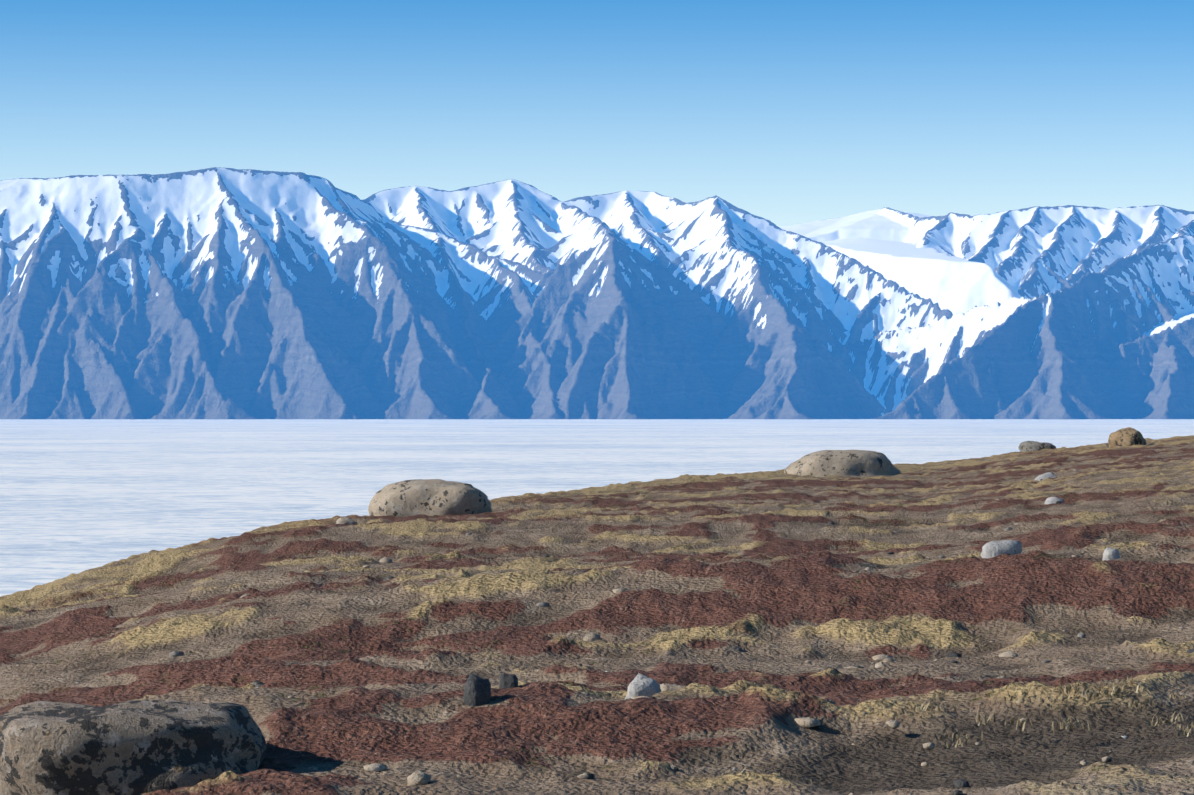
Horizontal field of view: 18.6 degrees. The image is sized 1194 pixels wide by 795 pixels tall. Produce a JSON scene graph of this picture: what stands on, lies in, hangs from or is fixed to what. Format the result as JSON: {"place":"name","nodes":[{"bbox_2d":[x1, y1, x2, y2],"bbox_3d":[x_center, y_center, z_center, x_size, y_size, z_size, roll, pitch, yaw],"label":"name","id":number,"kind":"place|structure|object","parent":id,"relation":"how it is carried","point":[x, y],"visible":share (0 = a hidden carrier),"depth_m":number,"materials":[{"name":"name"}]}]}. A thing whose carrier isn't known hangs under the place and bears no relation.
{"place":"outdoors","nodes":[
{"label":"outdoors","id":0,"kind":"place"},
{"bbox_2d":[0,435,1193,794],"bbox_3d":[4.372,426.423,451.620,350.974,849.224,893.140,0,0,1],"label":"tundra ground","id":1,"kind":"structure","parent":0,"point":[366,665],"depth_m":29.10,"materials":[{"name":"brown plant"}]},
{"bbox_2d":[0,700,266,794],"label":"boulder","id":2,"kind":"object","parent":1,"relation":"on","point":[135,747],"visible":0.96,"depth_m":18.91,"materials":[{"name":"grey stone"}]},
{"bbox_2d":[336,516,356,523],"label":"rock","id":3,"kind":"object","parent":1,"relation":"on","point":[344,520],"visible":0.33,"depth_m":61.83,"materials":[{"name":"beige stone"}]},
{"bbox_2d":[368,479,491,516],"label":"ridge boulder","id":4,"kind":"object","parent":1,"relation":"on","point":[427,497],"visible":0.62,"depth_m":65.80,"materials":[{"name":"beige stone"}]},
{"bbox_2d":[463,672,490,705],"bbox_3d":[-0.686,1.697,21.003,0.173,0.233,0.134,0,0,-28],"label":"black stone","id":5,"kind":"object","parent":1,"relation":"on","point":[477,690],"visible":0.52,"depth_m":20.95,"materials":[{"name":"grey stone"}]},
{"bbox_2d":[499,673,517,688],"bbox_3d":[-0.524,1.716,21.621,0.128,0.171,0.097,0,0,24],"label":"black stone","id":6,"kind":"object","parent":1,"relation":"on","point":[508,680],"visible":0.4,"depth_m":21.59,"materials":[{"name":"grey stone"}]},
{"bbox_2d":[76,513,1127,769],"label":"pale stones","id":7,"kind":"object","parent":1,"relation":"on","point":[734,769],"visible":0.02,"depth_m":19.61,"materials":[{"name":"grey stone"}]},
{"bbox_2d":[17,447,1192,794],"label":"pebbles","id":8,"kind":"object","parent":1,"relation":"on","point":[417,777],"visible":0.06,"depth_m":20.51,"materials":[{"name":"grey stone"}]},
{"bbox_2d":[21,465,1193,792],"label":"pebbles","id":9,"kind":"object","parent":1,"relation":"on","point":[1067,721],"depth_m":20.35,"materials":[{"name":"grey stone"}]},
{"bbox_2d":[39,473,1193,794],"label":"stones","id":10,"kind":"object","parent":1,"relation":"on","point":[259,683],"depth_m":27.03,"materials":[{"name":"grey stone"}]},
{"bbox_2d":[625,673,660,698],"bbox_3d":[0.280,1.776,21.924,0.226,0.234,0.191,0,0,-10],"label":"grey stone","id":11,"kind":"object","parent":1,"relation":"on","point":[641,685],"visible":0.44,"depth_m":21.85,"materials":[{"name":"grey stone"}]},
{"bbox_2d":[660,683,685,691],"bbox_3d":[0.460,1.806,22.147,0.220,0.144,0.173,0,0,1],"label":"grey stone","id":12,"kind":"object","parent":1,"relation":"on","point":[669,687],"visible":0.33,"depth_m":22.09,"materials":[{"name":"beige stone"}]},
{"bbox_2d":[784,450,900,476],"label":"dome boulder","id":13,"kind":"object","parent":1,"relation":"on","point":[852,463],"visible":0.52,"depth_m":110.11,"materials":[{"name":"beige stone"}]},
{"bbox_2d":[980,540,1021,557],"bbox_3d":[3.497,1.336,31.510,0.364,0.212,0.253,0,0,-16],"label":"white stone","id":14,"kind":"object","parent":1,"relation":"on","point":[991,549],"visible":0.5,"depth_m":31.42,"materials":[{"name":"white stone"}]},
{"bbox_2d":[1018,441,1055,451],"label":"boulder","id":15,"kind":"object","parent":1,"relation":"on","point":[1025,446],"visible":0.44,"depth_m":143.21,"materials":[{"name":"grey stone"}]},
{"bbox_2d":[1035,472,1057,480],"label":"rock","id":16,"kind":"object","parent":1,"relation":"on","point":[1044,476],"visible":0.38,"depth_m":88.34,"materials":[{"name":"stone"}]},
{"bbox_2d":[1044,497,1063,503],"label":"stone","id":17,"kind":"object","parent":1,"relation":"on","point":[1051,500],"visible":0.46,"depth_m":57.78,"materials":[{"name":"white stone"}]},
{"bbox_2d":[1102,547,1120,560],"bbox_3d":[4.365,1.351,30.947,0.165,0.162,0.129,0,0,1],"label":"white stone","id":18,"kind":"object","parent":1,"relation":"on","point":[1109,553],"visible":0.54,"depth_m":30.90,"materials":[{"name":"white stone"}]},
{"bbox_2d":[1108,427,1145,447],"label":"boulder","id":19,"kind":"object","parent":1,"relation":"on","point":[1128,436],"visible":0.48,"depth_m":131.42,"materials":[{"name":"beige stone"}]},
{"bbox_2d":[0,167,1193,418],"bbox_3d":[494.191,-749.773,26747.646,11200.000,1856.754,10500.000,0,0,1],"label":"mountain terrain","id":20,"kind":"structure","parent":0,"point":[226,293],"depth_m":23939.19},
{"bbox_2d":[0,419,1193,596],"bbox_3d":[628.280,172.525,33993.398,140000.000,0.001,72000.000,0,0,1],"label":"sea ice","id":21,"kind":"structure","parent":0,"point":[77,496],"depth_m":4495.38,"materials":[{"name":"white ice"}]},
{"bbox_2d":[0,0,1193,226],"label":"sky","id":22,"kind":"structure","parent":0,"point":[785,112],"materials":[{"name":"blue"}]}
]}

